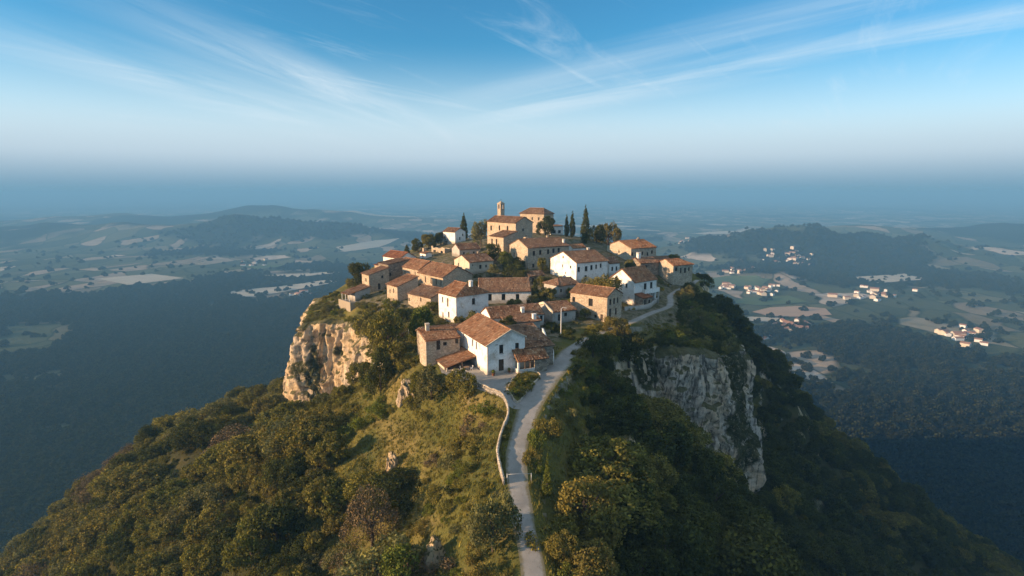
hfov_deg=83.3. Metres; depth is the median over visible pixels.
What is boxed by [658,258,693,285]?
cliff end house
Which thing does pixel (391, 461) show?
rock outcrop
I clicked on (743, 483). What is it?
broadleaf tree
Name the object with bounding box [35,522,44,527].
broadleaf tree
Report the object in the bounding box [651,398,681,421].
broadleaf tree
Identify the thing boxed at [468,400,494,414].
shrub
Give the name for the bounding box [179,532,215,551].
broadleaf tree
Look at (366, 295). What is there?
garden bush
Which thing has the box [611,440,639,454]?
broadleaf tree
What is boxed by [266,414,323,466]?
broadleaf tree
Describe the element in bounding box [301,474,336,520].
broadleaf tree
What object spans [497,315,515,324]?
garden tree
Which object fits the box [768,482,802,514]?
broadleaf tree
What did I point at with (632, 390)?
broadleaf tree
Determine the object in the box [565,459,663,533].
broadleaf tree
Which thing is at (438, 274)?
stone hall
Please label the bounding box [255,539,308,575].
broadleaf tree
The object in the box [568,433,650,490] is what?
broadleaf tree
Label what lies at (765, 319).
field
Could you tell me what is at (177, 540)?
shrub
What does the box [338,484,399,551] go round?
broadleaf tree
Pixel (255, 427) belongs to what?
broadleaf tree
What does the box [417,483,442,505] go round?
shrub
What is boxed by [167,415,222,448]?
broadleaf tree
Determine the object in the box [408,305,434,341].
broadleaf tree
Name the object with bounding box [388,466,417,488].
shrub
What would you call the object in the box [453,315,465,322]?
garden tree
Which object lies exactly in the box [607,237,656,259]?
stone house
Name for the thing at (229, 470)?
broadleaf tree
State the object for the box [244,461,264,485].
broadleaf tree
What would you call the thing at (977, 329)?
distant house
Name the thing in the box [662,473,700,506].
broadleaf tree
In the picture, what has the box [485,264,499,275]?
garden tree
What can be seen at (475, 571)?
shrub
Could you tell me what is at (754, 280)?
field
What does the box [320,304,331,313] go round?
garden tree
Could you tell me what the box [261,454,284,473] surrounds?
broadleaf tree
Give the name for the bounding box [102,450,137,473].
broadleaf tree
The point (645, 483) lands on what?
broadleaf tree
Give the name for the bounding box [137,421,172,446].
broadleaf tree
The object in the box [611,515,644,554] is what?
broadleaf tree
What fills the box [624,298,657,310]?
lane wall
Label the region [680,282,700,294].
garden tree
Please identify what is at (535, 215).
stone keep
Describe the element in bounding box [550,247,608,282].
white gabled house
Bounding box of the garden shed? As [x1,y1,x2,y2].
[525,270,544,284]
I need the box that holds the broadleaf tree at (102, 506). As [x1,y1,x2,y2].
[59,502,119,546]
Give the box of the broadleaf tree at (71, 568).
[55,554,101,575]
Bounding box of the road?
[505,280,699,575]
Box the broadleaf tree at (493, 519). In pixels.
[466,488,523,554]
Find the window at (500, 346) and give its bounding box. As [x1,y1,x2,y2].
[499,345,503,353]
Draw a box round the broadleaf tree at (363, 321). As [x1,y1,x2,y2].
[353,311,377,337]
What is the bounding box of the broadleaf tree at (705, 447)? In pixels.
[678,441,709,460]
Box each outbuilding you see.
[634,292,652,305]
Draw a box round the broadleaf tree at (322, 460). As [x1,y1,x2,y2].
[303,446,341,468]
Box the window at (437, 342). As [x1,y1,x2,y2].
[436,340,439,349]
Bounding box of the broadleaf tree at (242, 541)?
[220,506,275,571]
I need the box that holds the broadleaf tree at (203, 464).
[193,447,224,476]
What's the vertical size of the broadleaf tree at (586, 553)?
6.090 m
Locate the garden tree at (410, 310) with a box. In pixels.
[404,308,418,322]
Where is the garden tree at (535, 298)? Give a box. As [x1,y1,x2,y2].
[526,294,539,302]
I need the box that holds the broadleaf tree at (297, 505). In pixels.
[267,485,313,529]
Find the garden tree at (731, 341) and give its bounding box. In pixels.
[720,336,740,353]
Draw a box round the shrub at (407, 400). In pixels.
[401,394,420,410]
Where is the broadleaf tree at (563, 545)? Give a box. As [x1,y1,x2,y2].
[544,529,579,564]
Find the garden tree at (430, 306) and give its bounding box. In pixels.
[424,301,438,312]
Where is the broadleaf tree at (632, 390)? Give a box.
[613,379,636,396]
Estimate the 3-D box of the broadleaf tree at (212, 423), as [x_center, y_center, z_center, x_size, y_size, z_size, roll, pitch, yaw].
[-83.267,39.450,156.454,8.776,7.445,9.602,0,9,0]
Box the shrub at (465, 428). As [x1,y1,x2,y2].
[459,414,487,436]
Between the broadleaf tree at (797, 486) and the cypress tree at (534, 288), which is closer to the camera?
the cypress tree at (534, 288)
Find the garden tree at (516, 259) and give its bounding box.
[513,256,525,267]
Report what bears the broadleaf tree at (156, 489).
on the hillside
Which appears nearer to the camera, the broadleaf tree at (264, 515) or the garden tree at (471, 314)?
the broadleaf tree at (264, 515)
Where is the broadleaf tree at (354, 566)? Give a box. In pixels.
[335,529,424,575]
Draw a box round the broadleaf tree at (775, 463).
[762,446,786,472]
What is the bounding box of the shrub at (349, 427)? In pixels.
[336,417,364,437]
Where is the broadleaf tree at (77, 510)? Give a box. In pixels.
[48,503,90,534]
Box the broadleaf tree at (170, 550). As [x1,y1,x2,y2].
[155,536,193,567]
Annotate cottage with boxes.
[451,242,480,256]
[539,300,576,323]
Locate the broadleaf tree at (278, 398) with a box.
[259,391,289,412]
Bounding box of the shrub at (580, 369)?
[567,364,587,375]
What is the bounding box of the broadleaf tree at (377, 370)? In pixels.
[358,347,396,395]
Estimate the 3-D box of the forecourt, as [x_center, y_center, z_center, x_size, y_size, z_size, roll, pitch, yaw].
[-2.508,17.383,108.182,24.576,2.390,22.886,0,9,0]
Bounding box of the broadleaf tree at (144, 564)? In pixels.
[135,545,182,575]
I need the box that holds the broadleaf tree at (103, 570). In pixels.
[94,565,115,575]
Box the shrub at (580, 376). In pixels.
[571,373,584,380]
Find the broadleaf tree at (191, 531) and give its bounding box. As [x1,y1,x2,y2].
[181,500,239,542]
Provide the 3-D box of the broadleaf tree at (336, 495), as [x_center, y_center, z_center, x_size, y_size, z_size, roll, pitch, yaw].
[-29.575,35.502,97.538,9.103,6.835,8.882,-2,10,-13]
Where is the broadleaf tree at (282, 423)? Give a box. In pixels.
[256,414,307,459]
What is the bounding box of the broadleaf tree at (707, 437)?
[687,421,713,446]
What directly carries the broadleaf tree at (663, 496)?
on the hillside
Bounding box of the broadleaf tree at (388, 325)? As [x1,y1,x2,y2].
[365,308,406,360]
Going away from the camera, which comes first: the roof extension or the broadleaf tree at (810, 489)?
the roof extension
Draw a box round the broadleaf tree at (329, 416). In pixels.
[289,406,349,445]
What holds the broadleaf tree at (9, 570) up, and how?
on the hillside
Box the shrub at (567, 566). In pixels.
[548,561,578,575]
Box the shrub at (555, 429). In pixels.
[532,417,564,439]
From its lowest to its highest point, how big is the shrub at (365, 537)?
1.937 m
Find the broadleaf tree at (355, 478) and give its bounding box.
[340,468,387,502]
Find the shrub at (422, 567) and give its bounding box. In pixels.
[398,554,437,575]
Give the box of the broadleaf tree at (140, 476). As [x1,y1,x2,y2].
[106,459,169,504]
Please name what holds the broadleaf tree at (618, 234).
on the hillside
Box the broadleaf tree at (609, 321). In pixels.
[601,316,631,335]
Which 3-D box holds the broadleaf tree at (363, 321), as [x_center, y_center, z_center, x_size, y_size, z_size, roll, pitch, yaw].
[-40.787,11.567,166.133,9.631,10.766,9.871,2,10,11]
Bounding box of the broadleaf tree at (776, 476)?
[764,466,782,490]
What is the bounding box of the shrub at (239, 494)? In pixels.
[236,486,248,496]
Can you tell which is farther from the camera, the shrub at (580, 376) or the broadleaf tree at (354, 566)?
the shrub at (580, 376)
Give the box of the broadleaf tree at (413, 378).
[408,370,428,396]
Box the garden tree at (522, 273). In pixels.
[514,270,528,276]
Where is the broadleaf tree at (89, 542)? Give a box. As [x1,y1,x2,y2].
[62,524,105,563]
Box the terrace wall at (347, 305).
[338,299,365,311]
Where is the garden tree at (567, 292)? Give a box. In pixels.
[566,287,573,297]
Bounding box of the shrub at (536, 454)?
[521,448,542,465]
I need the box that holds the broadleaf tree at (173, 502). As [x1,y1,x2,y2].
[170,483,211,518]
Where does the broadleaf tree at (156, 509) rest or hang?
on the hillside
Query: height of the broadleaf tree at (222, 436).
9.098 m
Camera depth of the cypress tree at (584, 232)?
242.47 m
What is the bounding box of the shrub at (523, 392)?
[513,389,525,396]
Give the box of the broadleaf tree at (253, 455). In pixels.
[246,428,278,463]
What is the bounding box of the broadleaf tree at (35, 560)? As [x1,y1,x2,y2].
[7,556,47,575]
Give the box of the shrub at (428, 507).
[422,503,434,516]
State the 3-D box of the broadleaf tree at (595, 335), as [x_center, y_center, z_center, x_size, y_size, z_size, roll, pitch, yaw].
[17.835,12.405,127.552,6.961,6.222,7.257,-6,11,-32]
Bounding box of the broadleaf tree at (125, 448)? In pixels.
[113,442,135,457]
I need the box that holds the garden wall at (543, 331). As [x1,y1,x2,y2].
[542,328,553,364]
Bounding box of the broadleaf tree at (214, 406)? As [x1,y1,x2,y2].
[174,402,224,426]
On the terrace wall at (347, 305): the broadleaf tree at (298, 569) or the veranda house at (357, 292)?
the veranda house at (357, 292)
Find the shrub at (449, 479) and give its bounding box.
[445,472,456,486]
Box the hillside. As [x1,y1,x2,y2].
[51,233,988,575]
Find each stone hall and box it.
[402,258,430,275]
[417,261,473,287]
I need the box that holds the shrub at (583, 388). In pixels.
[568,382,590,398]
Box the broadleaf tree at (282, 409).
[268,400,311,424]
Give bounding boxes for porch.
[512,345,548,372]
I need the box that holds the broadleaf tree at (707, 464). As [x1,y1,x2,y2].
[690,446,724,482]
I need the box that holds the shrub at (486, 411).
[483,407,501,417]
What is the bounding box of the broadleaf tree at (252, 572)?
[245,567,274,575]
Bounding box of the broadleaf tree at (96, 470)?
[81,469,103,491]
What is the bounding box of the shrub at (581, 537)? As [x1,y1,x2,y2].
[572,519,595,543]
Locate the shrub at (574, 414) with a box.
[554,401,578,422]
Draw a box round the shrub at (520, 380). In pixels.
[512,377,524,384]
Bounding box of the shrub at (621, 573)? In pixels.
[607,561,627,575]
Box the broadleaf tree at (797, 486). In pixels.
[782,473,807,495]
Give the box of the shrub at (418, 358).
[412,355,419,362]
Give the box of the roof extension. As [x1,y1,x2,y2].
[500,313,541,328]
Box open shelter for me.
[435,346,475,371]
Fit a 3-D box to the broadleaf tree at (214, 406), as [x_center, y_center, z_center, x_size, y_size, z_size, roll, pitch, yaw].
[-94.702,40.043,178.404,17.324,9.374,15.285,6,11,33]
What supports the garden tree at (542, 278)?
on the hillside
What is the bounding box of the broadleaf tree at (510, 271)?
[501,262,526,276]
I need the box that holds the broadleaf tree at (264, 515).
[246,490,303,544]
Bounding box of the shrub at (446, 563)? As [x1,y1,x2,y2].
[429,556,456,572]
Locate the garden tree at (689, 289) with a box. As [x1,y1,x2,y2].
[675,285,695,297]
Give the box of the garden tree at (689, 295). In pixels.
[679,291,692,299]
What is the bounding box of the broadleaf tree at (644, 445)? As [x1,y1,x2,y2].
[635,440,658,466]
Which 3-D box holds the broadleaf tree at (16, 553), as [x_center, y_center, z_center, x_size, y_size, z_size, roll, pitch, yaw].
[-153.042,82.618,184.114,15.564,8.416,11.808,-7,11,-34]
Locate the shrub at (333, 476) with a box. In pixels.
[326,470,337,480]
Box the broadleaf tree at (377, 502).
[361,491,398,518]
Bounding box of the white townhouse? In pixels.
[436,280,489,321]
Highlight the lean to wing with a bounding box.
[506,322,554,365]
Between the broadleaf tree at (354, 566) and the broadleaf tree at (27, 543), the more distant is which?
the broadleaf tree at (27, 543)
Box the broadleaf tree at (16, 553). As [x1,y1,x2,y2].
[2,533,35,558]
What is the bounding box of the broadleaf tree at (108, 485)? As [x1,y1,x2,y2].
[103,482,130,493]
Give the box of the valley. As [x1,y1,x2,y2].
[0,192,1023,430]
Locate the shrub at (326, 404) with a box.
[318,400,335,409]
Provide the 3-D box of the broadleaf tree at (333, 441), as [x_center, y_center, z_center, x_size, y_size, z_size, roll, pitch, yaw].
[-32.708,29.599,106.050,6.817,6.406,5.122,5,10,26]
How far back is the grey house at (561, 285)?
176.00 m
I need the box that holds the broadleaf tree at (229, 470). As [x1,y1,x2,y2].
[225,454,260,490]
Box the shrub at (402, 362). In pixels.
[396,358,410,370]
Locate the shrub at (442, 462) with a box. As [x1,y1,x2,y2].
[436,454,454,469]
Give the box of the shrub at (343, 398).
[336,394,349,405]
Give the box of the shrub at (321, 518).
[319,506,340,527]
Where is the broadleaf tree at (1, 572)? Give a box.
[0,565,7,575]
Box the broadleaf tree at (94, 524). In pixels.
[71,507,122,557]
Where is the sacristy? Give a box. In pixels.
[489,230,517,253]
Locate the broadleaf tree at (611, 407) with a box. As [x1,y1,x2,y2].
[599,393,652,438]
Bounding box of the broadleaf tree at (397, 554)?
[379,542,432,575]
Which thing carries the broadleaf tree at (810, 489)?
on the hillside
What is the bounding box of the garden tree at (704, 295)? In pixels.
[699,292,707,298]
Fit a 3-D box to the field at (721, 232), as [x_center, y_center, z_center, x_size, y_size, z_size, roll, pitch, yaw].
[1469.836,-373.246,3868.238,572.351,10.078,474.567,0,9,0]
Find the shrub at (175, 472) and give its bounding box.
[163,471,181,480]
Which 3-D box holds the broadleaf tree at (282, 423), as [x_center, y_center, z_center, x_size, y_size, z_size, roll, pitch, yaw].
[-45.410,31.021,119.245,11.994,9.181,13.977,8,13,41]
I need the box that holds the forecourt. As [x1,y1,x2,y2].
[439,359,556,408]
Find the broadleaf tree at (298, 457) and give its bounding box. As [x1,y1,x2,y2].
[277,451,310,486]
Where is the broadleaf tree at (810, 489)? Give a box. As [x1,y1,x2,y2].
[793,477,817,505]
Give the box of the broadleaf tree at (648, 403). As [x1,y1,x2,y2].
[626,399,665,427]
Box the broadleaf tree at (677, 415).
[633,406,706,455]
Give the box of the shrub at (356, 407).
[342,405,360,416]
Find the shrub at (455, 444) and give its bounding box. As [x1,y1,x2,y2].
[446,433,466,456]
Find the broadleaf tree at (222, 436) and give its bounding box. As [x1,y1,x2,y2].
[202,423,256,453]
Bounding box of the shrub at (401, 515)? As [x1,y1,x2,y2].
[389,503,416,527]
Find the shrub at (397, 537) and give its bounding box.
[386,531,409,542]
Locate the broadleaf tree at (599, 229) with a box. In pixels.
[587,224,605,243]
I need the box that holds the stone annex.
[417,323,460,365]
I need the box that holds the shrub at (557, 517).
[551,513,572,533]
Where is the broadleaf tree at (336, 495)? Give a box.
[312,475,357,515]
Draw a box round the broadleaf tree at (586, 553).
[555,537,619,575]
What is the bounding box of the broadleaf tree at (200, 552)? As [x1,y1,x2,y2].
[179,540,225,575]
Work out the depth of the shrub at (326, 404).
134.71 m
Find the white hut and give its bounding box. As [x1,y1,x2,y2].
[419,248,431,257]
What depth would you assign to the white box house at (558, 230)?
277.07 m
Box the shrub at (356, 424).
[351,415,375,430]
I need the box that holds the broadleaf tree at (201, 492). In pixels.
[179,481,239,515]
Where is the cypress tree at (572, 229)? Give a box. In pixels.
[569,211,575,236]
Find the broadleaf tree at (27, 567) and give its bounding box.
[10,552,54,575]
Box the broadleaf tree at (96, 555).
[85,532,140,565]
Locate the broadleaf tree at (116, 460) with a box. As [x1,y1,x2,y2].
[108,445,149,469]
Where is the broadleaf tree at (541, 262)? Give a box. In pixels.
[537,257,547,270]
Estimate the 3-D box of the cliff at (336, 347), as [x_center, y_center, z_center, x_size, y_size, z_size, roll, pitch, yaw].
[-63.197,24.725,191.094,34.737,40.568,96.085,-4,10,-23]
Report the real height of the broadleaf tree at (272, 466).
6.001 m
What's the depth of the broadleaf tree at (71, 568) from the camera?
125.64 m
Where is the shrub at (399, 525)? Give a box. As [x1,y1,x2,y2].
[390,521,405,533]
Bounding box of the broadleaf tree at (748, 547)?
[712,511,806,575]
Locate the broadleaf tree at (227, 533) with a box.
[207,524,247,567]
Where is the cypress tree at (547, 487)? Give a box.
[542,451,552,496]
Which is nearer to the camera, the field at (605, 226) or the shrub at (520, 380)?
the shrub at (520, 380)
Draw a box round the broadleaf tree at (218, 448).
[202,441,237,468]
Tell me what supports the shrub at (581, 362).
on the hillside
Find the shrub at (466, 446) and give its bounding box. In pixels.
[462,435,487,451]
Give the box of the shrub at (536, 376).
[530,374,540,379]
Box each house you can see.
[340,284,370,301]
[361,265,389,292]
[377,257,409,280]
[382,250,415,260]
[385,273,418,300]
[431,246,451,252]
[442,227,465,243]
[453,251,493,273]
[478,277,531,303]
[480,303,544,324]
[509,235,569,268]
[542,276,578,297]
[546,224,563,234]
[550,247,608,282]
[569,243,585,250]
[569,283,622,321]
[605,256,620,276]
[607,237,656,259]
[609,265,659,305]
[630,252,659,274]
[653,255,668,260]
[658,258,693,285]
[827,293,837,297]
[870,287,878,291]
[938,329,949,334]
[950,331,965,335]
[951,336,964,340]
[960,341,971,346]
[973,327,983,332]
[974,337,982,341]
[980,341,988,345]
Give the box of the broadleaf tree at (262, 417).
[245,407,274,433]
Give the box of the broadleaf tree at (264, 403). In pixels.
[246,395,278,419]
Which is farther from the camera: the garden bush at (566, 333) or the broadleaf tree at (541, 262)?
the broadleaf tree at (541, 262)
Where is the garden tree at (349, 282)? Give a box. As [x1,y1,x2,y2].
[345,278,353,287]
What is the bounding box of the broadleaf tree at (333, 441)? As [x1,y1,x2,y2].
[314,431,353,463]
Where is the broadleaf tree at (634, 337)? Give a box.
[615,331,647,367]
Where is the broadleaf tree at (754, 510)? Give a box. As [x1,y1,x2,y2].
[725,499,773,534]
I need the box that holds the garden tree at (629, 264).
[625,262,635,267]
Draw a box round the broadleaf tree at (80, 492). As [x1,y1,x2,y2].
[70,472,96,506]
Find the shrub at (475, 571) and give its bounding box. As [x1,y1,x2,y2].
[461,560,509,575]
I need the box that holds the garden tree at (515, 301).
[506,299,522,304]
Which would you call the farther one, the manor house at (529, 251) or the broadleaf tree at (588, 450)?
the manor house at (529, 251)
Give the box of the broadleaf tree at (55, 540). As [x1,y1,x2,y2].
[44,527,71,558]
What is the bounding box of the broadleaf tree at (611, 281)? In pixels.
[588,273,622,295]
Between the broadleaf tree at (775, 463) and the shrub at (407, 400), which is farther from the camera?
the broadleaf tree at (775, 463)
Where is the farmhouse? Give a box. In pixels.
[455,313,526,375]
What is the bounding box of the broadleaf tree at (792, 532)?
[772,523,810,558]
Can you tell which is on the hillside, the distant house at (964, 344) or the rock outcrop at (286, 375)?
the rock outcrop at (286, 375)
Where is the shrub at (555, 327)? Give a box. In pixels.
[551,322,563,333]
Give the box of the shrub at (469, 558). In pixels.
[463,541,483,567]
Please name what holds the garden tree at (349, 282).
on the hillside
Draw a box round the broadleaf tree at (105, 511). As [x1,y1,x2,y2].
[90,504,120,516]
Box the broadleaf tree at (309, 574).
[304,572,316,575]
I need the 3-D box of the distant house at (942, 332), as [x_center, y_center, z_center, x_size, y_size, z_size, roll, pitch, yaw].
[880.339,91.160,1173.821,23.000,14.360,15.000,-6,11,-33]
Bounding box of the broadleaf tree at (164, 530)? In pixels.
[146,512,189,543]
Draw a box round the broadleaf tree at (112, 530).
[96,517,138,548]
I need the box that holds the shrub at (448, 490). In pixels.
[443,483,461,496]
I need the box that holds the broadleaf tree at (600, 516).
[553,475,625,553]
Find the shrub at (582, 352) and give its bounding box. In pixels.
[571,347,590,358]
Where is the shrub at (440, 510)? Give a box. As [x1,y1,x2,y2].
[436,498,452,515]
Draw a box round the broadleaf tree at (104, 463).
[96,452,124,474]
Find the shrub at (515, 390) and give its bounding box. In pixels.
[504,387,519,394]
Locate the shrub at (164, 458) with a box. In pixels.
[154,455,169,463]
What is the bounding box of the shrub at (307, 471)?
[305,464,332,478]
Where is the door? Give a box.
[499,359,503,370]
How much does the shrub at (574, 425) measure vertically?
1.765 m
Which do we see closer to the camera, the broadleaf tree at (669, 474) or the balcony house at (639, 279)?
the broadleaf tree at (669, 474)
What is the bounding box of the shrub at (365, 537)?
[360,520,373,540]
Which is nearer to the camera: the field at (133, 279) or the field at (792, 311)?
the field at (792, 311)
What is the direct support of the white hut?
on the hillside
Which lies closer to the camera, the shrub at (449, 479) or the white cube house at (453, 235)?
the shrub at (449, 479)
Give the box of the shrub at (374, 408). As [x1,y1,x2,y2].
[364,400,390,419]
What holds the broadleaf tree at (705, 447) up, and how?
on the hillside
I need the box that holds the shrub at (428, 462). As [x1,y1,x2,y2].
[422,453,444,468]
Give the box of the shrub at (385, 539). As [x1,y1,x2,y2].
[380,538,390,547]
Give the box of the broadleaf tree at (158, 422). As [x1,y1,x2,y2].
[151,406,196,433]
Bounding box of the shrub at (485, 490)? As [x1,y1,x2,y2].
[471,479,494,495]
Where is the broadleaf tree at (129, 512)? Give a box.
[116,500,153,529]
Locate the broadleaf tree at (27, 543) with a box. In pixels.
[16,525,49,554]
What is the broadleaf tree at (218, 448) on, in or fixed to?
on the hillside
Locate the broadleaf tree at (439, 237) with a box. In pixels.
[435,232,446,244]
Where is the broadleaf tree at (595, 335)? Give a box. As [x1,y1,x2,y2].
[575,329,608,357]
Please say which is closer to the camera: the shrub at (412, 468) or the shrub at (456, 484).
the shrub at (456, 484)
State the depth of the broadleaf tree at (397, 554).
71.22 m
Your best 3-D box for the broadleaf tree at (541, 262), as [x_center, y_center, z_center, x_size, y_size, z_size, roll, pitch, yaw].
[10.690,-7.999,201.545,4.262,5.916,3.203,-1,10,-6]
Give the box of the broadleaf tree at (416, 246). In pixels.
[411,238,423,251]
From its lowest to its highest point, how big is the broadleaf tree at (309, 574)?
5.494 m
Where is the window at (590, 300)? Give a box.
[589,298,592,306]
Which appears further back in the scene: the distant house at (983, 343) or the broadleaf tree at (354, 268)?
the distant house at (983, 343)
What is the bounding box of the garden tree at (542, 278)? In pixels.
[537,275,547,286]
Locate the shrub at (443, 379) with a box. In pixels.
[439,371,456,388]
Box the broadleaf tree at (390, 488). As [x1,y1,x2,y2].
[357,466,421,522]
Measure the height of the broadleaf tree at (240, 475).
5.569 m
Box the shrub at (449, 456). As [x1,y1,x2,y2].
[442,449,462,470]
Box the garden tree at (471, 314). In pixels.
[465,310,475,319]
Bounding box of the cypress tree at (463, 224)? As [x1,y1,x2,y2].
[460,213,467,238]
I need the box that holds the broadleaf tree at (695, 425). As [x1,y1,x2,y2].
[680,421,698,450]
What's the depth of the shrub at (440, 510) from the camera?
80.28 m
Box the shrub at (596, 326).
[587,324,604,331]
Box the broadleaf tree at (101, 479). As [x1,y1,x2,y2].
[86,461,137,497]
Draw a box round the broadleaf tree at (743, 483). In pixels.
[711,464,750,498]
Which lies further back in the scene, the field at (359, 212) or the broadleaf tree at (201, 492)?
the field at (359, 212)
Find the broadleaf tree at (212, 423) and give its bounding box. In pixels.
[186,417,221,448]
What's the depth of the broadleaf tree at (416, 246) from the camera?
263.44 m
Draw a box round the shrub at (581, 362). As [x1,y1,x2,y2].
[569,356,585,366]
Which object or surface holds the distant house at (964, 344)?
on the valley
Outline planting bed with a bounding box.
[506,371,540,402]
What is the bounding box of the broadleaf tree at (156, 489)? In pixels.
[142,478,188,512]
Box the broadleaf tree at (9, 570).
[4,566,16,575]
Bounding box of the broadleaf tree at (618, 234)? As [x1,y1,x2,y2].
[594,220,621,243]
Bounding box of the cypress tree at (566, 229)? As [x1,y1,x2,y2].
[564,214,568,236]
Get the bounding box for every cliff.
[283,298,374,402]
[626,333,772,512]
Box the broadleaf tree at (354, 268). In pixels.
[347,262,370,285]
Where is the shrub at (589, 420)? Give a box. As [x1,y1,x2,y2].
[584,414,603,430]
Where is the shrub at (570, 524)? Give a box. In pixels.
[524,519,579,551]
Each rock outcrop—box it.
[283,372,289,392]
[386,451,397,471]
[396,377,413,407]
[424,535,445,572]
[618,435,635,456]
[758,420,766,440]
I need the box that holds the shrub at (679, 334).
[665,330,687,340]
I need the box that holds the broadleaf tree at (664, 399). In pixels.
[634,393,676,426]
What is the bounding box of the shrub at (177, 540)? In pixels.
[169,533,185,548]
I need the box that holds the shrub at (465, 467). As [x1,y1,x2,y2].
[460,454,484,473]
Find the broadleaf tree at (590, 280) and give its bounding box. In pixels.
[581,276,601,284]
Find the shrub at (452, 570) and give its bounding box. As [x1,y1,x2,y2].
[449,567,463,575]
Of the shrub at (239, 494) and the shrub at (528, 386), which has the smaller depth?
the shrub at (528, 386)
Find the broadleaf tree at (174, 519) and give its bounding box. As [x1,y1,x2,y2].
[160,494,217,527]
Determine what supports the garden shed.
on the hillside
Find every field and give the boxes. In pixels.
[97,274,179,284]
[231,280,336,296]
[243,265,281,268]
[269,272,338,276]
[337,238,398,251]
[344,211,424,217]
[575,225,636,226]
[695,230,744,233]
[703,275,768,285]
[735,295,807,304]
[748,317,778,321]
[753,306,831,316]
[857,274,920,282]
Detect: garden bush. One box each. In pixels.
[361,294,371,299]
[543,321,553,327]
[558,330,575,339]
[667,326,684,332]
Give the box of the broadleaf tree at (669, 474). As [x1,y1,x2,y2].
[640,450,678,490]
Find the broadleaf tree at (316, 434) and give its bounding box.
[285,420,341,455]
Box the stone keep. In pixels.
[519,207,554,232]
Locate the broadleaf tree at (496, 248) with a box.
[485,243,501,259]
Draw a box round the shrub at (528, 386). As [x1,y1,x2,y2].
[515,383,532,391]
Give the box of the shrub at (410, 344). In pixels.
[399,341,414,351]
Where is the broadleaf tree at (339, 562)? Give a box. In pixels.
[329,546,373,575]
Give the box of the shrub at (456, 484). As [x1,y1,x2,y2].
[452,479,469,488]
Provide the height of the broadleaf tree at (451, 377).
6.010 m
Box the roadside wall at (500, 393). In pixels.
[478,382,509,484]
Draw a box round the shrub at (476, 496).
[473,493,488,506]
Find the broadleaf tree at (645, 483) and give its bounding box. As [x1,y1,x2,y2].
[590,464,656,521]
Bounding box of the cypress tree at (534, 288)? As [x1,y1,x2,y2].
[531,278,539,296]
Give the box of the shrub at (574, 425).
[567,413,586,428]
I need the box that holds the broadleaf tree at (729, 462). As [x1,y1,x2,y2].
[702,448,744,484]
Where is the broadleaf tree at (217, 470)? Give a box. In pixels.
[206,447,257,482]
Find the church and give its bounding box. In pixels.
[486,201,533,249]
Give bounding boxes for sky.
[0,0,1023,195]
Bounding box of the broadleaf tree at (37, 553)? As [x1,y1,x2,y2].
[14,546,56,575]
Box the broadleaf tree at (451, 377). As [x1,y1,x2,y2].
[445,367,477,398]
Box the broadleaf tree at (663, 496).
[617,485,677,546]
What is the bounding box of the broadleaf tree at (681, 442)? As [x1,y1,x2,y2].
[620,417,696,466]
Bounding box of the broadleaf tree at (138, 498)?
[130,488,160,515]
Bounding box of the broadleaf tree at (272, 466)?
[261,457,307,492]
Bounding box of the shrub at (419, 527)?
[413,517,430,537]
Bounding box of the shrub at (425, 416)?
[414,409,430,421]
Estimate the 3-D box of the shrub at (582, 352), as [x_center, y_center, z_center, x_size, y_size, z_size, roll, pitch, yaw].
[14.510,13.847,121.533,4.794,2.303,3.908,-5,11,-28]
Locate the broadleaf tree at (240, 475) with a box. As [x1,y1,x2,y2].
[231,468,261,493]
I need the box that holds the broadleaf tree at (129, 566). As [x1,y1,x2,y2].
[117,550,154,575]
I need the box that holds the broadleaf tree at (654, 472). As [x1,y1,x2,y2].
[609,457,663,496]
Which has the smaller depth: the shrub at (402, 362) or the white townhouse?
the shrub at (402, 362)
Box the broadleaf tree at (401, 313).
[394,307,411,325]
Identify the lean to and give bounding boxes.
[406,284,441,308]
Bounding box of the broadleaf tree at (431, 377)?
[415,363,442,400]
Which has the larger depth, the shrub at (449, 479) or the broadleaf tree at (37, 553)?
the broadleaf tree at (37, 553)
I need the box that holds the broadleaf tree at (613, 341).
[596,331,621,362]
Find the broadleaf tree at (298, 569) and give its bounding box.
[272,563,308,575]
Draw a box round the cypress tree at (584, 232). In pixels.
[580,206,589,242]
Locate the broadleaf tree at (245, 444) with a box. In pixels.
[222,428,263,463]
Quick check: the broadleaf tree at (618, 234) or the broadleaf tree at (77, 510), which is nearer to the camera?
the broadleaf tree at (77, 510)
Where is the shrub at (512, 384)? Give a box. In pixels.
[505,381,516,388]
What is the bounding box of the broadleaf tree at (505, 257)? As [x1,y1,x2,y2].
[497,251,512,266]
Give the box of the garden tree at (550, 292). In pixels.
[538,287,556,301]
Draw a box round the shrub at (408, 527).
[404,522,416,535]
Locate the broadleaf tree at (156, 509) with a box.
[136,485,177,516]
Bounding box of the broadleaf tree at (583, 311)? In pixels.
[579,308,590,317]
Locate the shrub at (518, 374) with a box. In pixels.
[516,372,532,381]
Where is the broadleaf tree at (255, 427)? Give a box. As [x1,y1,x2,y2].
[249,422,271,433]
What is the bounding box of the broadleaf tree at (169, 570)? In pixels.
[158,554,189,575]
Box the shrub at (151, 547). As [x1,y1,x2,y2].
[148,541,161,551]
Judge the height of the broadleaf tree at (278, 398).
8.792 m
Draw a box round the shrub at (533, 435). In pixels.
[526,427,547,447]

